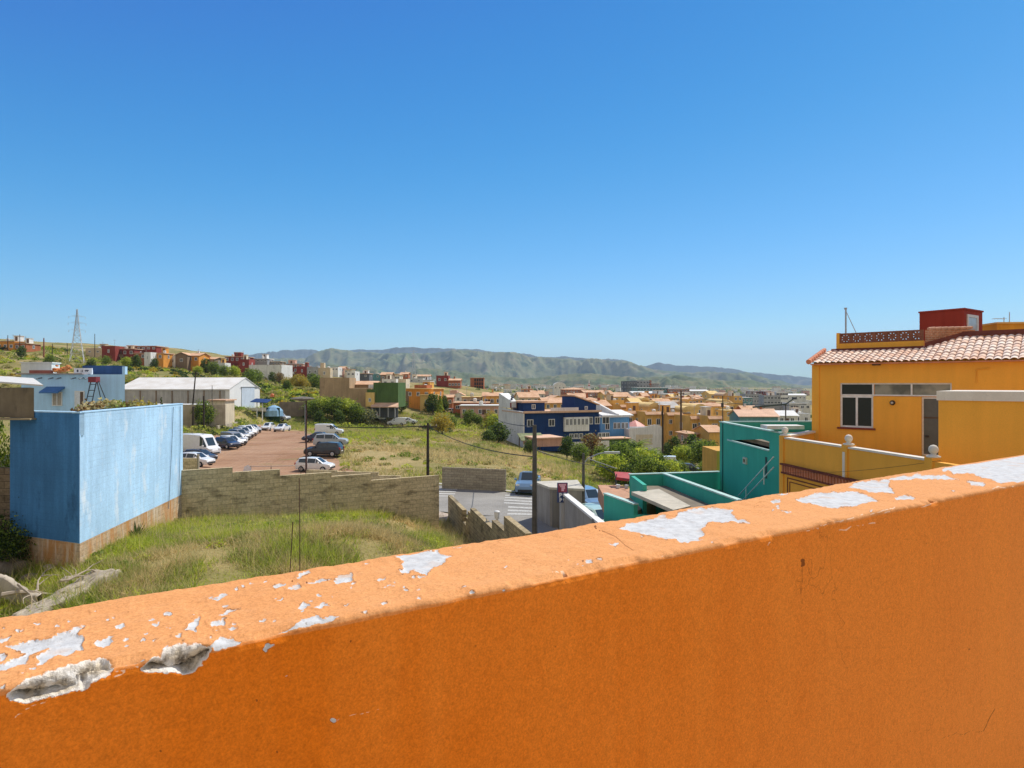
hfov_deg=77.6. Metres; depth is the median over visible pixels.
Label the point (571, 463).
verge grass
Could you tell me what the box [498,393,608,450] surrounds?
town house
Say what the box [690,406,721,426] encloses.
town house
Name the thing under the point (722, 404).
utility pole
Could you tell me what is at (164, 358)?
town house
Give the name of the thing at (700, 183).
sky
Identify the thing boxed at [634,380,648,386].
town house
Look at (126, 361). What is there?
tree
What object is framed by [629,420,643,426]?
parasol
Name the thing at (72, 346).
pylon
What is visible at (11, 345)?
town house
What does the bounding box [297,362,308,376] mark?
town house
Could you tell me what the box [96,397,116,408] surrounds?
potted plant
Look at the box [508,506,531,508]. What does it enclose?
crossing stripe
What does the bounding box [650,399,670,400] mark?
town house
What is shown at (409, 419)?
parked car
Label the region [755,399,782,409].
town house
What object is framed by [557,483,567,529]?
street sign
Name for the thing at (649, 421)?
window
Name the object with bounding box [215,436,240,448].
parked car
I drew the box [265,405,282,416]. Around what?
tent
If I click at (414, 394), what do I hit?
town house
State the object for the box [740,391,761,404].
town house
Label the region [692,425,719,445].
town house
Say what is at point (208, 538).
weeds on lot
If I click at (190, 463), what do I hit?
block wall
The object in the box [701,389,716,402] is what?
town house
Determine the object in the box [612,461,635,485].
tree
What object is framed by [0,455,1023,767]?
parapet wall
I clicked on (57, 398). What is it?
window
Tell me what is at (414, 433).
field grass
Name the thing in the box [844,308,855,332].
antenna mast
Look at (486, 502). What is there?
road
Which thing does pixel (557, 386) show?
town house
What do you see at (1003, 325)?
rooftop room
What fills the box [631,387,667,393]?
town house
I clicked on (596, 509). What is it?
parked car
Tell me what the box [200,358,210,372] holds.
tree
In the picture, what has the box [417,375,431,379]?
town house
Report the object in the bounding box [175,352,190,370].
town house
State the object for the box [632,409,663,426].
town house
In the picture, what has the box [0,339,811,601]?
ground
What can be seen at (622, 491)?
tiled patio
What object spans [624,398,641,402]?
town house
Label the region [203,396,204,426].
post
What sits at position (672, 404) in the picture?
town house
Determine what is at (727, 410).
town house
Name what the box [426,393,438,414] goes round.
tree
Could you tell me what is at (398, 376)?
town house
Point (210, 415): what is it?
tree
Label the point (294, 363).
town house
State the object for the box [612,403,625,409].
town house
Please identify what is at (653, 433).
town house
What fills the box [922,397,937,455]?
door
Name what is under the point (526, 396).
town house
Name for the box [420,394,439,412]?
town house
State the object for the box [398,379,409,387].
town house
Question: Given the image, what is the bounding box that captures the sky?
[0,0,1023,377]
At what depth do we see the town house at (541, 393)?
291.83 m
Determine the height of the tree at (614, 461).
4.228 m
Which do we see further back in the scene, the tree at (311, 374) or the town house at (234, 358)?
the town house at (234, 358)
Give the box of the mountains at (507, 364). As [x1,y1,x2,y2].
[269,348,811,387]
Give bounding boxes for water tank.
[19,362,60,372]
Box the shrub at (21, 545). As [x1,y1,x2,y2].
[0,523,32,562]
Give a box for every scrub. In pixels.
[0,345,319,417]
[183,385,701,483]
[469,385,811,417]
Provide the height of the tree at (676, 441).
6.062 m
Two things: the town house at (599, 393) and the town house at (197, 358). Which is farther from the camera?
the town house at (599, 393)
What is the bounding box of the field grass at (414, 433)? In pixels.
[183,394,569,492]
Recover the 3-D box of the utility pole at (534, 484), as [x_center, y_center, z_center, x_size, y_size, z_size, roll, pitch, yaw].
[1.315,6.483,37.049,0.328,8.198,0.442,0,0,0]
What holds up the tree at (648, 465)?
on the ground at (376, 453)
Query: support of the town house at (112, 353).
on the ground at (376, 453)
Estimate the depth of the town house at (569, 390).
420.78 m
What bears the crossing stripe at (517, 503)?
on the road at (486, 502)
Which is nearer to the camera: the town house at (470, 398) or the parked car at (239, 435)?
the parked car at (239, 435)
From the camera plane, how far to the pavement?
45.87 m
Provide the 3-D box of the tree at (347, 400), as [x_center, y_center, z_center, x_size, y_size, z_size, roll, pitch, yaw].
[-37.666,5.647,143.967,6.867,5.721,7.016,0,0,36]
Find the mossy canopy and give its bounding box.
[517,433,541,450]
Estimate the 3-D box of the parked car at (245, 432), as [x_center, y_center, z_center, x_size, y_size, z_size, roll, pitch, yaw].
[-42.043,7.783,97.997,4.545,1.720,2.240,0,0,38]
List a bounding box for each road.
[439,485,531,517]
[484,516,558,533]
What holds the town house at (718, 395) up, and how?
on the ground at (376, 453)
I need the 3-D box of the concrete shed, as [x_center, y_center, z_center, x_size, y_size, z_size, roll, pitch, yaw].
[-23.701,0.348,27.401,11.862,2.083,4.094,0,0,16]
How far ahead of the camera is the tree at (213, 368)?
231.15 m
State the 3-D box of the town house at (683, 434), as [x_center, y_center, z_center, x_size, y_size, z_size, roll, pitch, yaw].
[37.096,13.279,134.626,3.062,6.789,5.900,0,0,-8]
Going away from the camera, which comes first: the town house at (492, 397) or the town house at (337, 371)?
the town house at (492, 397)
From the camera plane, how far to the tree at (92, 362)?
189.75 m
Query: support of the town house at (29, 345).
on the ground at (376, 453)
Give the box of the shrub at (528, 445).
[522,438,537,453]
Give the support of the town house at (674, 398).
on the ground at (376, 453)
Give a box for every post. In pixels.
[192,407,193,425]
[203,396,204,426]
[290,396,314,473]
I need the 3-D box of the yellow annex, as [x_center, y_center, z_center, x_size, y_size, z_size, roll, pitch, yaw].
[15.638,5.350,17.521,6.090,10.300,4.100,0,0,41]
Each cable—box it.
[327,425,426,427]
[430,427,531,456]
[537,450,611,467]
[681,393,806,404]
[784,460,940,472]
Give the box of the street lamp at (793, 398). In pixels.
[753,397,796,420]
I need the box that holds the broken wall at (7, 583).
[0,574,42,607]
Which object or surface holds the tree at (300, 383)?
on the ground at (376, 453)
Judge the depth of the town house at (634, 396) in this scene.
239.37 m
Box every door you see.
[74,391,84,408]
[241,387,254,407]
[597,441,608,448]
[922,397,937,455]
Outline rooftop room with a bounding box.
[982,322,1023,335]
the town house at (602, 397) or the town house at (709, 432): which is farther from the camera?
the town house at (602, 397)
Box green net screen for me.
[258,408,279,422]
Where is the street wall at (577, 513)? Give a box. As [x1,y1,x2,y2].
[563,494,603,528]
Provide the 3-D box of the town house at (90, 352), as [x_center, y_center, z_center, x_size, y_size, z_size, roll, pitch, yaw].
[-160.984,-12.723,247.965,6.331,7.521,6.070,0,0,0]
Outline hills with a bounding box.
[316,365,800,387]
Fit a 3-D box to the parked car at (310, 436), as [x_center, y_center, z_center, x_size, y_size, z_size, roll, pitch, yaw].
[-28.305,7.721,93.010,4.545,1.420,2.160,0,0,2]
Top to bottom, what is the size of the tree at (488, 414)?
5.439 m
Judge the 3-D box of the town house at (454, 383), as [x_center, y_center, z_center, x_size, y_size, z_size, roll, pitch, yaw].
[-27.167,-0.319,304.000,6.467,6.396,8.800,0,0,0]
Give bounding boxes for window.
[52,392,62,405]
[527,419,532,425]
[549,419,554,425]
[595,417,599,423]
[602,417,608,423]
[605,423,609,429]
[647,419,651,424]
[765,457,766,478]
[837,396,874,429]
[840,383,951,396]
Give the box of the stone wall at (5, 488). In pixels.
[0,467,9,532]
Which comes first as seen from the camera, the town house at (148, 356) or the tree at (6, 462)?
the tree at (6, 462)
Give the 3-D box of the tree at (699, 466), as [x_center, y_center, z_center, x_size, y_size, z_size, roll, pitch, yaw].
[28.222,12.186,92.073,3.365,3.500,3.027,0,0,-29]
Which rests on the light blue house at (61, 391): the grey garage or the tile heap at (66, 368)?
the tile heap at (66, 368)
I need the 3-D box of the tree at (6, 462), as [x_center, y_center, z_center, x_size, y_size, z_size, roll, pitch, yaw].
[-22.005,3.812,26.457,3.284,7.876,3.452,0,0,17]
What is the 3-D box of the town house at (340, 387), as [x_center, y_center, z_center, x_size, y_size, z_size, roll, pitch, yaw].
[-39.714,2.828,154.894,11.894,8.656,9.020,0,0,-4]
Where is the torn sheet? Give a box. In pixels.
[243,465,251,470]
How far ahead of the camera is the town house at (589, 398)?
212.76 m
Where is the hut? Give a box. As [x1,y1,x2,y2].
[207,399,236,423]
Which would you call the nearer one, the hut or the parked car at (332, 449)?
the parked car at (332, 449)
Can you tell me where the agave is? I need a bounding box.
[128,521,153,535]
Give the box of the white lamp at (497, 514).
[494,510,499,519]
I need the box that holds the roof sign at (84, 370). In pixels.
[74,368,92,373]
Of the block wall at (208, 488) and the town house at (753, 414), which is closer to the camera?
the block wall at (208, 488)
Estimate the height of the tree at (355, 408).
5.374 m
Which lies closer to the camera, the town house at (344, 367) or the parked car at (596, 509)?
the parked car at (596, 509)
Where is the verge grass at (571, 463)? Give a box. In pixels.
[537,450,635,488]
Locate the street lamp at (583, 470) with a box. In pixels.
[582,451,619,502]
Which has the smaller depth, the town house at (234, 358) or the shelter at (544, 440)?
the shelter at (544, 440)
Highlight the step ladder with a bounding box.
[86,377,104,402]
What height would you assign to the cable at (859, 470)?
1.292 m
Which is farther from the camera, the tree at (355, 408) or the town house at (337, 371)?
the town house at (337, 371)
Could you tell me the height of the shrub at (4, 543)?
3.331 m
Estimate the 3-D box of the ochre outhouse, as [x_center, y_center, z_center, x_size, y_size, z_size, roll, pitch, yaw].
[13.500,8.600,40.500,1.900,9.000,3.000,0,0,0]
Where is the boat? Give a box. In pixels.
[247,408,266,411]
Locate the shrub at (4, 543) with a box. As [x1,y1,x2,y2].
[0,497,35,561]
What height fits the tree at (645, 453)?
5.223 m
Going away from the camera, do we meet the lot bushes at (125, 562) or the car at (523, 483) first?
the lot bushes at (125, 562)
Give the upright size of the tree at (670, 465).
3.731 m
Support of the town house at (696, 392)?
on the ground at (376, 453)
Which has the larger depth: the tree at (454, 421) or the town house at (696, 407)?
the town house at (696, 407)
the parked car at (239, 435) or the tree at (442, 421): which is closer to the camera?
the parked car at (239, 435)
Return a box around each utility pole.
[43,338,44,356]
[192,371,196,404]
[418,423,436,475]
[532,425,536,533]
[661,406,663,458]
[680,390,681,430]
[721,396,723,420]
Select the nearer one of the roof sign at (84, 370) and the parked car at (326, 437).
the roof sign at (84, 370)
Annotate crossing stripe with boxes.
[504,500,531,501]
[504,502,531,504]
[507,513,531,514]
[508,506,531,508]
[508,510,531,511]
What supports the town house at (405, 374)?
on the ground at (376, 453)
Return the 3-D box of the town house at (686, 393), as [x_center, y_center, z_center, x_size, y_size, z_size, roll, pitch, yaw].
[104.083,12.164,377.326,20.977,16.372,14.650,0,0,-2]
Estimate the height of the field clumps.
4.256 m
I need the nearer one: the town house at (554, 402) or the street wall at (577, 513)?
the street wall at (577, 513)
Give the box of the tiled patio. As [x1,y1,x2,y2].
[598,485,655,514]
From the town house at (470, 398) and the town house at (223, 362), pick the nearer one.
the town house at (470, 398)
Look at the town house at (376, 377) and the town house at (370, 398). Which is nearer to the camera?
the town house at (370, 398)
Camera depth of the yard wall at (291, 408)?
141.95 m
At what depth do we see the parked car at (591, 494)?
48.56 m
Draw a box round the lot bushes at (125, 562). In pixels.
[0,517,414,617]
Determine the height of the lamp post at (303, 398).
8.815 m
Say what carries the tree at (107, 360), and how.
on the ground at (376, 453)
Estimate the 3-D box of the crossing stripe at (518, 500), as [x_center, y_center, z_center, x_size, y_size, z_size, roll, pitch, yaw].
[0.840,9.493,51.550,2.920,0.162,0.500,0,0,0]
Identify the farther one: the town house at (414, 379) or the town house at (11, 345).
the town house at (414, 379)
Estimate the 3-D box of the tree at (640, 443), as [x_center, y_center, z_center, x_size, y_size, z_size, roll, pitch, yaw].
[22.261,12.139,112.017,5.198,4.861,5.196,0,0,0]
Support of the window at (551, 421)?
in the town house at (575, 418)
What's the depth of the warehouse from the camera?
129.12 m
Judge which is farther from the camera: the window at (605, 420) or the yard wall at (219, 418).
the window at (605, 420)
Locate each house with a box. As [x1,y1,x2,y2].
[0,336,33,350]
[10,403,182,568]
[14,336,41,351]
[15,366,126,410]
[86,344,108,357]
[102,346,123,361]
[119,345,143,359]
[134,353,143,366]
[136,346,168,352]
[144,352,156,366]
[157,346,173,368]
[172,356,174,366]
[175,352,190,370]
[190,349,210,370]
[209,357,220,362]
[213,358,230,373]
[224,352,254,366]
[238,355,254,374]
[249,365,292,379]
[254,354,273,364]
[270,361,285,364]
[286,358,304,366]
[293,367,296,375]
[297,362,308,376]
[307,361,319,376]
[318,366,332,387]
[320,363,325,367]
[320,378,372,408]
[332,367,341,376]
[339,366,347,376]
[344,367,355,377]
[347,371,359,380]
[355,381,379,387]
[360,368,372,380]
[366,392,374,406]
[367,383,405,417]
[373,373,379,380]
[379,372,394,382]
[382,374,397,382]
[394,374,402,378]
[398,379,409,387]
[400,371,410,378]
[406,379,444,412]
[408,374,424,382]
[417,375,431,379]
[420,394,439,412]
[436,370,449,386]
[445,395,455,407]
[447,377,462,388]
[450,390,457,394]
[452,393,489,414]
[453,388,465,400]
[459,401,498,417]
[461,388,482,400]
[470,378,483,388]
[482,389,502,403]
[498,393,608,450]
[504,385,510,389]
[514,392,539,399]
[521,386,532,391]
[529,389,544,397]
[538,397,561,408]
[544,391,560,397]
[553,382,565,395]
[560,387,587,396]
[566,391,585,397]
[579,390,609,395]
[584,392,596,400]
[590,398,611,408]
[593,401,632,435]
[597,391,611,397]
[600,390,608,399]
[603,421,923,521]
[604,390,630,399]
[606,394,623,409]
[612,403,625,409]
[621,381,636,391]
[623,394,643,399]
[623,402,646,426]
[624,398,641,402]
[624,424,661,454]
[628,391,651,395]
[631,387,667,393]
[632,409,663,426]
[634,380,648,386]
[636,397,649,401]
[638,393,648,397]
[639,398,659,410]
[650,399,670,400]
[651,383,659,386]
[652,390,665,396]
[653,401,678,410]
[659,402,682,445]
[661,397,679,400]
[663,391,675,396]
[667,389,689,393]
[671,397,685,404]
[673,413,699,444]
[674,406,693,413]
[675,430,699,443]
[678,392,701,396]
[679,398,704,413]
[679,399,695,402]
[686,394,703,402]
[690,390,707,394]
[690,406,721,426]
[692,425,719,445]
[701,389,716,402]
[704,402,730,414]
[705,399,728,402]
[714,392,727,398]
[715,402,733,409]
[715,406,731,420]
[724,390,741,408]
[727,409,779,420]
[735,404,757,408]
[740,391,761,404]
[742,397,752,404]
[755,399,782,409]
[759,392,780,404]
[774,392,787,403]
[774,410,798,420]
[782,402,809,413]
[788,394,805,402]
[791,408,809,420]
[801,391,809,395]
[806,308,1023,456]
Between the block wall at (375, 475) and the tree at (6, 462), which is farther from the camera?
the block wall at (375, 475)
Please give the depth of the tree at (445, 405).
165.62 m
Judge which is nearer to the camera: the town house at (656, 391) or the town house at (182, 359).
the town house at (182, 359)
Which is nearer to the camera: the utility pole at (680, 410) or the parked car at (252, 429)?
the parked car at (252, 429)
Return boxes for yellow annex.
[936,390,1023,464]
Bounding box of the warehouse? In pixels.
[125,377,260,407]
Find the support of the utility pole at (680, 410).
on the ground at (376, 453)
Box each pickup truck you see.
[280,413,290,420]
[664,456,676,460]
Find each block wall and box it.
[181,467,438,529]
[183,454,198,469]
[306,470,400,479]
[442,467,505,491]
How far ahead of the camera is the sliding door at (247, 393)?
135.42 m
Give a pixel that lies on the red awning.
(620, 475)
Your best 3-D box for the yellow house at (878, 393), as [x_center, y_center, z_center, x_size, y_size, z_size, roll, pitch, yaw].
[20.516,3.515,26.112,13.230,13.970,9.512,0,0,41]
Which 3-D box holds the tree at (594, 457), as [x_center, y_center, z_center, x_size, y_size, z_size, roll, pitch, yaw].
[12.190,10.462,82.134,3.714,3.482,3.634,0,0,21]
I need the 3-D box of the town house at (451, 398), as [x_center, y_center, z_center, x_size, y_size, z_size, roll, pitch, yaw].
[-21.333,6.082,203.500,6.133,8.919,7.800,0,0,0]
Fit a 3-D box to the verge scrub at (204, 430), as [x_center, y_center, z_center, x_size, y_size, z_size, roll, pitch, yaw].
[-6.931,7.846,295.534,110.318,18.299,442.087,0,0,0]
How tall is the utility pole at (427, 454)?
6.280 m
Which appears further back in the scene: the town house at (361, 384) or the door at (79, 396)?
the town house at (361, 384)
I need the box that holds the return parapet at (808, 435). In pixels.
[789,431,815,439]
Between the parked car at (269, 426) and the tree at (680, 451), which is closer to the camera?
the tree at (680, 451)
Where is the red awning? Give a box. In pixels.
[615,472,630,484]
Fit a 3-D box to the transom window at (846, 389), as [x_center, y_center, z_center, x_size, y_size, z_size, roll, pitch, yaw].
[15.061,0.217,25.129,3.830,0.515,0.070,0,0,41]
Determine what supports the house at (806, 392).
on the ground at (376, 453)
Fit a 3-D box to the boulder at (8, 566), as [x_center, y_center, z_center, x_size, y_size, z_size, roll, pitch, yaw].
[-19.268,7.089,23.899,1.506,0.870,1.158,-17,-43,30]
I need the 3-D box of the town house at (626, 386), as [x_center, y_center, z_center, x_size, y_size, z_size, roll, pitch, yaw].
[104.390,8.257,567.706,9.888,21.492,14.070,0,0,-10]
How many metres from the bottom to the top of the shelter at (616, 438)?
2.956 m
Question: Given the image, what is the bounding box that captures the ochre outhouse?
[702,446,719,470]
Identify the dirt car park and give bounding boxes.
[199,425,356,474]
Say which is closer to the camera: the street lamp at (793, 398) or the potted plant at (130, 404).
the potted plant at (130, 404)
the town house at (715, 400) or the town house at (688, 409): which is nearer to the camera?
the town house at (688, 409)
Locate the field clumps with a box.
[340,429,610,488]
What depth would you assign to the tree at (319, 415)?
136.58 m
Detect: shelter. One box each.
[523,434,563,446]
[599,436,630,449]
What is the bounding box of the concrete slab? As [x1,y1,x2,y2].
[12,569,120,615]
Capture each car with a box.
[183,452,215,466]
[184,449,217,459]
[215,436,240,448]
[220,435,243,445]
[228,429,250,439]
[233,427,253,437]
[238,425,257,435]
[248,424,261,432]
[261,422,275,430]
[273,424,290,431]
[294,457,334,471]
[301,432,324,441]
[303,442,344,456]
[312,433,348,444]
[406,417,417,423]
[514,471,540,493]
[582,503,603,520]
[585,485,599,504]
[682,463,700,471]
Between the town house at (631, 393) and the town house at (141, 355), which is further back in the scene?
the town house at (631, 393)
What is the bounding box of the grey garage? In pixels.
[537,480,583,528]
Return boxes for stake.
[289,522,292,572]
[299,478,299,570]
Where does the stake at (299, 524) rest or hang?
on the ground at (376, 453)
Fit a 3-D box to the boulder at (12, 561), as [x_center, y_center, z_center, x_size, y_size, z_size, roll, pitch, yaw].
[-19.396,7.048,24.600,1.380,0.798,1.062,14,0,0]
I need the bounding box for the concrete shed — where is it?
[0,376,42,419]
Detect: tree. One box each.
[0,386,9,466]
[13,345,28,356]
[40,354,58,361]
[85,357,96,365]
[99,355,112,365]
[119,356,131,366]
[130,355,141,369]
[148,358,159,368]
[190,399,218,425]
[191,365,202,374]
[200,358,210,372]
[206,360,219,374]
[217,364,230,375]
[226,365,241,376]
[240,368,259,383]
[252,369,263,382]
[268,372,277,381]
[274,371,284,383]
[281,375,292,384]
[282,380,290,388]
[289,372,305,386]
[294,374,312,387]
[301,399,322,418]
[304,372,315,386]
[308,373,322,388]
[311,396,333,416]
[313,410,324,421]
[320,395,348,419]
[333,409,346,423]
[334,396,357,419]
[344,403,367,423]
[356,407,378,424]
[398,402,410,412]
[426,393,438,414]
[430,412,455,432]
[436,395,443,413]
[441,393,450,411]
[449,415,457,426]
[460,409,479,424]
[473,414,482,425]
[482,411,495,425]
[485,412,497,430]
[487,420,514,442]
[556,435,574,457]
[568,441,591,461]
[579,430,603,460]
[590,454,607,474]
[593,444,608,459]
[594,452,628,483]
[596,438,644,472]
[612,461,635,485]
[623,437,644,465]
[628,439,651,451]
[629,445,662,471]
[631,455,664,472]
[651,450,669,461]
[655,462,671,472]
[660,457,682,471]
[661,443,668,455]
[665,435,681,455]
[670,444,693,462]
[675,458,690,471]
[682,431,699,462]
[684,438,709,464]
[692,459,701,470]
[704,439,718,445]
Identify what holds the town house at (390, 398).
on the ground at (376, 453)
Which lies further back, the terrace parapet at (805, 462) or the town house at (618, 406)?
the town house at (618, 406)
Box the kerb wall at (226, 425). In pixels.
[216,422,238,429]
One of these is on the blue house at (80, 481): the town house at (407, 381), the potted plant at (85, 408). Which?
the potted plant at (85, 408)
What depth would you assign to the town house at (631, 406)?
176.22 m
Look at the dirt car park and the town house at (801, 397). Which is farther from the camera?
the town house at (801, 397)
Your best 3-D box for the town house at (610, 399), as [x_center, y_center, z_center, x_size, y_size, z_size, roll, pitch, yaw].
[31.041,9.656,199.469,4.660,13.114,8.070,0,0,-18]
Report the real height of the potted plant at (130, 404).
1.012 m
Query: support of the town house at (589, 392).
on the ground at (376, 453)
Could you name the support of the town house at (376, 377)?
on the ground at (376, 453)
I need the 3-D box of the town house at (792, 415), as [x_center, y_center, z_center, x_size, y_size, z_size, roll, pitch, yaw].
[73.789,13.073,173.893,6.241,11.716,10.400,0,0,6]
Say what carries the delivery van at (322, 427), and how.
on the ground at (376, 453)
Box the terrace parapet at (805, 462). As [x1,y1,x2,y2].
[779,427,958,493]
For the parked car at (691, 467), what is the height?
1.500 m
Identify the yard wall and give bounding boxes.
[183,404,224,429]
[279,402,310,415]
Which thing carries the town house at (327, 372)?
on the ground at (376, 453)
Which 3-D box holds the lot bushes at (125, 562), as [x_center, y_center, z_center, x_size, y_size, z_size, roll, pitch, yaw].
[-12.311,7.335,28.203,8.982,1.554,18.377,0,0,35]
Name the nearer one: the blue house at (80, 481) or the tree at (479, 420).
the blue house at (80, 481)
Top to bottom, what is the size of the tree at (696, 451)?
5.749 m
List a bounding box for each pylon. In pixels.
[69,309,84,362]
[410,350,417,377]
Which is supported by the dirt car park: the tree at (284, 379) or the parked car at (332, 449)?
the parked car at (332, 449)
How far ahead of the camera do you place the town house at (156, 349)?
240.00 m
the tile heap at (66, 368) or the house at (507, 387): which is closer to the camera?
the tile heap at (66, 368)
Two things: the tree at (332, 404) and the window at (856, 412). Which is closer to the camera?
the window at (856, 412)
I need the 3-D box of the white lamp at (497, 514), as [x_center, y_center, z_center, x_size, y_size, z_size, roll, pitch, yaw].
[-0.922,9.216,39.500,0.360,2.720,0.360,0,0,0]
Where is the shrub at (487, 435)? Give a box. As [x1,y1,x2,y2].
[482,428,497,441]
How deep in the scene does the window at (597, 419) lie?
131.10 m
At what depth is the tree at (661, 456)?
85.67 m
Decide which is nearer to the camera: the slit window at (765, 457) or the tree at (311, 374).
the slit window at (765, 457)
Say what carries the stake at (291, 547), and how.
on the ground at (376, 453)
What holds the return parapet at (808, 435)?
on the ground at (376, 453)
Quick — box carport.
[250,398,271,420]
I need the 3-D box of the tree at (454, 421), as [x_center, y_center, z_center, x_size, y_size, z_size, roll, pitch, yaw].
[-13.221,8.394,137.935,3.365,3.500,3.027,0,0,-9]
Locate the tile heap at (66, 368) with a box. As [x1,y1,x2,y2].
[52,365,71,372]
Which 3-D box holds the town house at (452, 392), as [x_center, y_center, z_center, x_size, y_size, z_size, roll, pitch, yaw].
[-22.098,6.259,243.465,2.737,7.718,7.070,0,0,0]
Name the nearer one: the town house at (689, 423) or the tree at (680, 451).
the tree at (680, 451)
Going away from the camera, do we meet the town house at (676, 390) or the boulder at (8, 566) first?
the boulder at (8, 566)
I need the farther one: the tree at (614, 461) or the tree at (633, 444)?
the tree at (633, 444)
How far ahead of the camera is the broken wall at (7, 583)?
21.21 m
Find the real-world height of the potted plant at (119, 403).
0.973 m
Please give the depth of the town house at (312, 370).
262.00 m
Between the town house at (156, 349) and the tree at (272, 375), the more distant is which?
the town house at (156, 349)
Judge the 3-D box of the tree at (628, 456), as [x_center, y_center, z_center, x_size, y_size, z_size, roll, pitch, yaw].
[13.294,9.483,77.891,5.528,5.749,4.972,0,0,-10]
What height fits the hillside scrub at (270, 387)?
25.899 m
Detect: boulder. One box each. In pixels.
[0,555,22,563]
[0,561,14,576]
[12,560,31,572]
[18,573,37,583]
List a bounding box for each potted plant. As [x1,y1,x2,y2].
[70,403,96,410]
[74,401,99,409]
[82,398,105,409]
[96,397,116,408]
[110,399,125,407]
[119,400,136,407]
[128,395,147,406]
[141,397,157,405]
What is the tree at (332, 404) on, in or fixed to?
on the ground at (376, 453)
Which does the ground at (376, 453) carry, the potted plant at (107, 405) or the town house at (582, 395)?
the town house at (582, 395)
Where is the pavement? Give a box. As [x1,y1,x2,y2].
[439,511,447,520]
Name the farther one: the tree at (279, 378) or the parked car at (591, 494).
the tree at (279, 378)
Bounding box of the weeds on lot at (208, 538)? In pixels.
[0,507,477,617]
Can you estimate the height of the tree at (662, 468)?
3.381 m
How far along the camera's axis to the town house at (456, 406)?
172.00 m
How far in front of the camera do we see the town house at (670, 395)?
300.82 m
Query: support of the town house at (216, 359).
on the ground at (376, 453)
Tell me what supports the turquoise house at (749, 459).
on the ground at (376, 453)
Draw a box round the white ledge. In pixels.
[760,425,803,428]
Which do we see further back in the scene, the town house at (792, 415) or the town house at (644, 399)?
the town house at (644, 399)
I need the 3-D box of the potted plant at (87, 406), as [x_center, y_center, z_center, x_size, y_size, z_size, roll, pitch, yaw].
[-19.979,1.250,29.992,1.019,0.941,0.994,0,0,-43]
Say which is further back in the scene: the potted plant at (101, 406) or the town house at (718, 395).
the town house at (718, 395)
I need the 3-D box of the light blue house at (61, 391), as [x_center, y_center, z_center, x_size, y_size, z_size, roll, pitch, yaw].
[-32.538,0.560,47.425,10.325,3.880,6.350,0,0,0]
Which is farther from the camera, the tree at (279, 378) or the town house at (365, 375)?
the town house at (365, 375)
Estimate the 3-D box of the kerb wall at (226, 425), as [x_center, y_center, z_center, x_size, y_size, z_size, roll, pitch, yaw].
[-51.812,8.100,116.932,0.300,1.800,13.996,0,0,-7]
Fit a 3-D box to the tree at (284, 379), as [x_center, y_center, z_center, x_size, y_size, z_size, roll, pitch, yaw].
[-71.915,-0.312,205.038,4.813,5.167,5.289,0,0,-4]
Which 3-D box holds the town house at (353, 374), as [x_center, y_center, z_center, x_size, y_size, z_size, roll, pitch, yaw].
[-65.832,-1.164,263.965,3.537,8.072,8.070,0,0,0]
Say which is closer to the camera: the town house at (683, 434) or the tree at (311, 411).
the town house at (683, 434)
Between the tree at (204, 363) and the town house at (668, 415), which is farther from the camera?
the tree at (204, 363)
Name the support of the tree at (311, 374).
on the ground at (376, 453)
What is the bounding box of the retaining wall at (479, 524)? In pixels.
[448,495,531,542]
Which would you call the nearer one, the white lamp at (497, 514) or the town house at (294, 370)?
the white lamp at (497, 514)
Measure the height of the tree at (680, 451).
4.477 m
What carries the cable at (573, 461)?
attached to the utility pole at (534, 484)
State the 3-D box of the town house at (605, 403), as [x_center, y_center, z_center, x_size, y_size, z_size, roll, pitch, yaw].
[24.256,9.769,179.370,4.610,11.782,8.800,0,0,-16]
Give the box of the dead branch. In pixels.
[1,560,102,607]
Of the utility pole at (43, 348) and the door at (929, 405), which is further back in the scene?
the utility pole at (43, 348)
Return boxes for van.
[183,433,220,454]
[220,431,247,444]
[314,423,343,434]
[387,417,406,424]
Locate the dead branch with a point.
(14, 592)
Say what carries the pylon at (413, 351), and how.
on the ground at (376, 453)
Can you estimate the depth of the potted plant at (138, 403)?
32.91 m
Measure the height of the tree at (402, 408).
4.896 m
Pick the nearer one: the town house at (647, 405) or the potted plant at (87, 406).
the potted plant at (87, 406)
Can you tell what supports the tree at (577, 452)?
on the ground at (376, 453)
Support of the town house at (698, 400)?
on the ground at (376, 453)
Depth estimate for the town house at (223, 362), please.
242.19 m
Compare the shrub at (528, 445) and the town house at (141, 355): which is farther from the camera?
the town house at (141, 355)
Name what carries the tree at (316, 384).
on the ground at (376, 453)
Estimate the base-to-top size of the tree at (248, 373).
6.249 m

